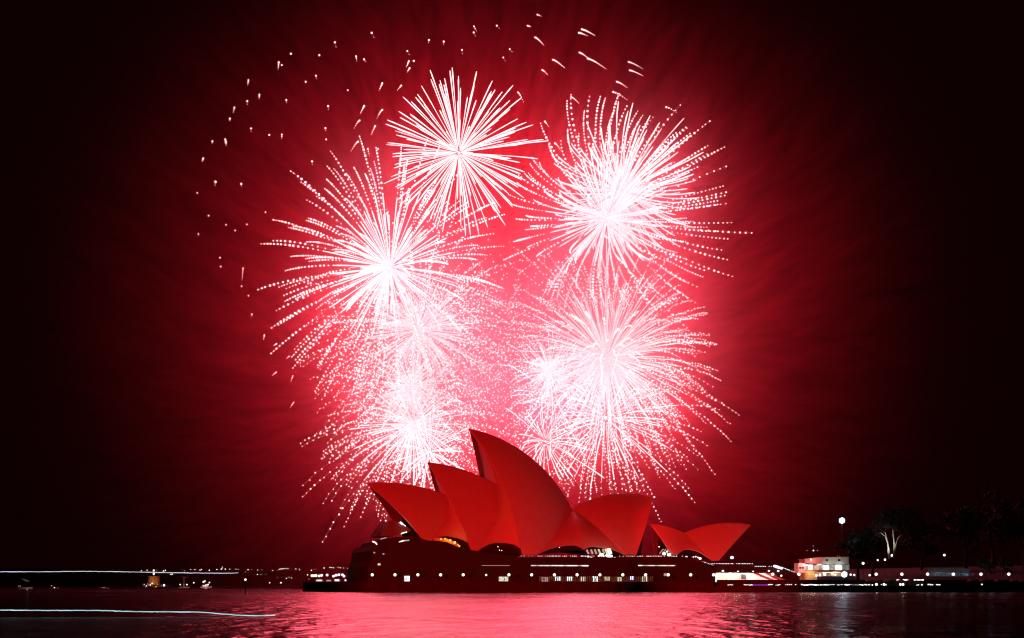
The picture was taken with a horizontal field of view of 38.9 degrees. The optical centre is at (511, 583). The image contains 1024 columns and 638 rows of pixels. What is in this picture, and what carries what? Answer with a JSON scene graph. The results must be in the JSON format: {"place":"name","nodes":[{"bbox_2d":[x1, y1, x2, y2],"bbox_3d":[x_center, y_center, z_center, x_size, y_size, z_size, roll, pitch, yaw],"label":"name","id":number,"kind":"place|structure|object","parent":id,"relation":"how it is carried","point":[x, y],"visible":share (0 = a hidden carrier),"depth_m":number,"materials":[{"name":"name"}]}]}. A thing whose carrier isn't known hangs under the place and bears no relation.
{"place":"outdoors","nodes":[
{"label":"outdoors","id":0,"kind":"place"},
{"bbox_2d":[0,571,232,573],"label":"light streak","id":1,"kind":"object","parent":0,"point":[102,571],"visible":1,"depth_m":147.97,"materials":[{"name":"white"}]},
{"bbox_2d":[257,136,514,407],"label":"firework burst","id":2,"kind":"object","parent":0,"point":[381,277],"visible":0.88,"depth_m":914.35,"materials":[{"name":"white"}]},
{"bbox_2d":[0,568,793,585],"bbox_3d":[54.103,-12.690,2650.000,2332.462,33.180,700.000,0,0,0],"label":"shore","id":3,"kind":"structure","parent":0,"point":[197,577],"depth_m":2344.31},
{"bbox_2d":[313,309,503,480],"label":"firework burst","id":4,"kind":"object","parent":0,"point":[419,385],"visible":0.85,"depth_m":921.13,"materials":[{"name":"white"}]},
{"bbox_2d":[387,405,470,490],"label":"firework burst","id":5,"kind":"object","parent":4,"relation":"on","point":[429,451],"visible":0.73,"depth_m":913.28,"materials":[{"name":"white"}]},
{"bbox_2d":[300,324,518,541],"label":"firework burst","id":6,"kind":"object","parent":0,"point":[409,427],"visible":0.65,"depth_m":923.92,"materials":[{"name":"white"}]},
{"bbox_2d":[292,202,550,483],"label":"firework burst","id":7,"kind":"object","parent":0,"point":[419,327],"visible":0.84,"depth_m":927.95,"materials":[{"name":"white"}]},
{"bbox_2d":[384,68,545,235],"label":"firework burst","id":8,"kind":"object","parent":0,"point":[449,153],"visible":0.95,"depth_m":911.96,"materials":[{"name":"white"}]},
{"bbox_2d":[0,586,1023,637],"bbox_3d":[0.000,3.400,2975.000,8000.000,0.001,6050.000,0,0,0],"label":"water","id":9,"kind":"structure","parent":0,"point":[297,611],"depth_m":159.32,"materials":[{"name":"liquid"}]},
{"bbox_2d":[17,578,32,588],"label":"boat","id":10,"kind":"object","parent":9,"relation":"on","point":[20,587],"visible":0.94,"depth_m":899.24,"materials":[{"name":"grey"}]},
{"bbox_2d":[0,610,273,615],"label":"light streak","id":11,"kind":"object","parent":9,"relation":"on","point":[136,611],"visible":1,"depth_m":147.96,"materials":[{"name":"white"}]},
{"bbox_2d":[142,573,171,586],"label":"fort","id":12,"kind":"structure","parent":9,"relation":"in","point":[153,580],"depth_m":1494.18,"materials":[{"name":"stone"}]},
{"bbox_2d":[193,580,211,587],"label":"boat","id":13,"kind":"object","parent":9,"relation":"on","point":[205,586],"visible":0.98,"depth_m":1098.68,"materials":[{"name":"grey"}]},
{"bbox_2d":[0,0,1023,574],"label":"sky","id":14,"kind":"structure","parent":0,"point":[867,328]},
{"bbox_2d":[483,320,601,434],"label":"firework burst","id":15,"kind":"object","parent":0,"point":[552,368],"visible":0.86,"depth_m":922.97,"materials":[{"name":"white"}]},
{"bbox_2d":[473,230,735,499],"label":"firework burst","id":16,"kind":"object","parent":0,"point":[628,356],"visible":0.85,"depth_m":931.76,"materials":[{"name":"white"}]},
{"bbox_2d":[423,237,610,444],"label":"firework burst","id":17,"kind":"object","parent":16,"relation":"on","point":[503,341],"visible":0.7,"depth_m":939.66,"materials":[{"name":"white"}]},
{"bbox_2d":[516,337,719,521],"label":"firework burst","id":18,"kind":"object","parent":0,"point":[622,418],"visible":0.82,"depth_m":924.92,"materials":[{"name":"white"}]},
{"bbox_2d":[506,393,616,492],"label":"firework burst","id":19,"kind":"object","parent":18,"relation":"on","point":[537,440],"visible":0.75,"depth_m":908.39,"materials":[{"name":"white"}]},
{"bbox_2d":[508,346,597,459],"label":"firework burst","id":20,"kind":"object","parent":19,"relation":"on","point":[562,412],"visible":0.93,"depth_m":911.41,"materials":[{"name":"white"}]},
{"bbox_2d":[504,93,751,334],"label":"firework burst","id":21,"kind":"object","parent":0,"point":[604,217],"visible":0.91,"depth_m":924.81,"materials":[{"name":"white"}]},
{"bbox_2d":[552,101,703,261],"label":"firework burst","id":22,"kind":"object","parent":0,"point":[625,172],"visible":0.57,"depth_m":938.11,"materials":[{"name":"white"}]},
{"bbox_2d":[651,523,750,561],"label":"shell restaurant","id":23,"kind":"structure","parent":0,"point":[713,542],"depth_m":619.07,"materials":[{"name":"tile"}]},
{"bbox_2d":[666,554,691,558],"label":"foyer window","id":24,"kind":"structure","parent":23,"relation":"in","point":[678,555],"depth_m":630.18,"materials":[{"name":"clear glass"}]},
{"bbox_2d":[679,550,709,559],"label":"foyer window","id":25,"kind":"structure","parent":23,"relation":"in","point":[691,553],"depth_m":615.28,"materials":[{"name":"black glass"}]},
{"bbox_2d":[717,580,1023,585],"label":"retaining wall","id":26,"kind":"structure","parent":0,"point":[948,583],"depth_m":579.40,"materials":[{"name":"stone"}]},
{"bbox_2d":[848,566,1023,579],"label":"slope","id":27,"kind":"structure","parent":0,"point":[917,573],"depth_m":659.80,"materials":[{"name":"black"}]},
{"bbox_2d":[856,531,895,576],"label":"bushy tree","id":28,"kind":"object","parent":27,"relation":"on","point":[880,536],"visible":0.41,"depth_m":667.07,"materials":[{"name":"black plant"}]},
{"bbox_2d":[864,506,925,558],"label":"gum tree","id":29,"kind":"object","parent":27,"relation":"on","point":[908,512],"visible":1,"depth_m":653.84,"materials":[{"name":"black plant"}]},
{"bbox_2d":[898,521,944,569],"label":"bushy tree","id":30,"kind":"object","parent":27,"relation":"on","point":[925,534],"visible":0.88,"depth_m":689.38,"materials":[{"name":"black plant"}]},
{"bbox_2d":[928,568,972,575],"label":"glass shelter","id":31,"kind":"object","parent":27,"relation":"on","point":[948,571],"visible":0.94,"depth_m":602.00,"materials":[{"name":"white glass"}]},
{"bbox_2d":[937,505,1005,567],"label":"bushy tree","id":32,"kind":"object","parent":27,"relation":"on","point":[964,529],"visible":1,"depth_m":677.37,"materials":[{"name":"black plant"}]},
{"bbox_2d":[968,485,1023,567],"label":"bushy tree","id":33,"kind":"object","parent":27,"relation":"on","point":[1004,501],"visible":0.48,"depth_m":700.50,"materials":[{"name":"black plant"}]},
{"bbox_2d":[991,494,1023,568],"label":"bushy tree","id":34,"kind":"object","parent":27,"relation":"on","point":[1010,530],"visible":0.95,"depth_m":678.02,"materials":[{"name":"black plant"}]},
{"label":"promenade","id":35,"kind":"structure","parent":0,"visible":0},
{"bbox_2d":[303,582,713,591],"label":"sea wall","id":36,"kind":"structure","parent":35,"relation":"on","point":[508,586],"depth_m":560.00,"materials":[{"name":"stone"}]},
{"bbox_2d":[347,428,712,581],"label":"performance hall","id":37,"kind":"structure","parent":35,"relation":"on","point":[501,512],"depth_m":602.85,"materials":[{"name":"tile"}]},
{"bbox_2d":[404,576,409,580],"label":"window","id":38,"kind":"structure","parent":37,"relation":"in","point":[406,578],"depth_m":577.37,"materials":[{"name":"white glass"}]},
{"bbox_2d":[431,536,469,548],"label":"foyer window","id":39,"kind":"structure","parent":37,"relation":"in","point":[460,542],"depth_m":596.93,"materials":[{"name":"yellow glass"}]},
{"bbox_2d":[479,543,521,554],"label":"foyer window","id":40,"kind":"structure","parent":37,"relation":"in","point":[495,547],"depth_m":598.83,"materials":[{"name":"black glass"}]},
{"bbox_2d":[499,576,508,580],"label":"window","id":41,"kind":"structure","parent":37,"relation":"in","point":[500,577],"depth_m":587.54,"materials":[{"name":"white glass"}]},
{"bbox_2d":[531,565,587,565],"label":"strip window","id":42,"kind":"structure","parent":37,"relation":"in","point":[531,565],"depth_m":593.88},
{"bbox_2d":[539,546,582,554],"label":"foyer window","id":43,"kind":"structure","parent":37,"relation":"in","point":[564,548],"depth_m":604.26,"materials":[{"name":"black glass"}]},
{"bbox_2d":[561,550,594,556],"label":"foyer window","id":44,"kind":"structure","parent":37,"relation":"in","point":[578,552],"depth_m":648.44,"materials":[{"name":"black glass"}]},
{"bbox_2d":[585,547,622,554],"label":"foyer window","id":45,"kind":"structure","parent":37,"relation":"in","point":[615,552],"depth_m":609.23,"materials":[{"name":"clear glass"}]},
{"bbox_2d":[604,576,609,580],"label":"window","id":46,"kind":"structure","parent":37,"relation":"in","point":[606,578],"depth_m":598.98,"materials":[{"name":"beige glass"}]},
{"bbox_2d":[638,565,674,565],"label":"strip window","id":47,"kind":"structure","parent":37,"relation":"in","point":[638,565],"depth_m":604.86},
{"bbox_2d":[705,562,799,581],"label":"grand stair","id":48,"kind":"object","parent":35,"relation":"on","point":[753,572],"visible":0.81,"depth_m":620.63,"materials":[{"name":"stone"}]},
{"bbox_2d":[794,555,854,579],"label":"pavilion","id":49,"kind":"structure","parent":35,"relation":"on","point":[830,567],"depth_m":604.00,"materials":[{"name":"white paint"}]},
{"bbox_2d":[823,565,828,569],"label":"shop window","id":50,"kind":"structure","parent":49,"relation":"in","point":[825,567],"depth_m":603.97,"materials":[{"name":"white glass"}]},
{"bbox_2d":[835,565,841,569],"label":"shop window","id":51,"kind":"structure","parent":49,"relation":"in","point":[837,567],"depth_m":603.97,"materials":[{"name":"white glass"}]},
{"bbox_2d":[839,518,844,522],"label":"floodlight mast","id":52,"kind":"object","parent":35,"relation":"on","point":[841,520],"visible":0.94,"depth_m":639.50,"materials":[{"name":"grey metal"}]},
{"bbox_2d":[841,572,846,576],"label":"floodlight mast","id":53,"kind":"object","parent":35,"relation":"on","point":[843,574],"visible":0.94,"depth_m":589.54,"materials":[{"name":"grey metal"}]},
{"bbox_2d":[834,527,883,579],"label":"bushy tree","id":54,"kind":"object","parent":35,"relation":"on","point":[858,538],"visible":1,"depth_m":648.78,"materials":[{"name":"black plant"}]},
{"bbox_2d":[975,557,997,579],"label":"bushy tree","id":55,"kind":"object","parent":35,"relation":"on","point":[986,563],"visible":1,"depth_m":612.39,"materials":[{"name":"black plant"}]},
{"bbox_2d":[997,557,1014,578],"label":"bushy tree","id":56,"kind":"object","parent":35,"relation":"on","point":[1005,563],"visible":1,"depth_m":613.25,"materials":[{"name":"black plant"}]},
{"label":"lower walk","id":57,"kind":"structure","parent":0,"visible":0},
{"bbox_2d":[714,586,1023,591],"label":"sea wall","id":58,"kind":"structure","parent":57,"relation":"on","point":[868,588],"depth_m":560.20,"materials":[{"name":"stone"}]},
{"bbox_2d":[727,584,940,585],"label":"festoon lights","id":59,"kind":"object","parent":58,"relation":"on","point":[833,584],"visible":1,"depth_m":562.98,"materials":[{"name":"white glass"}]}
]}

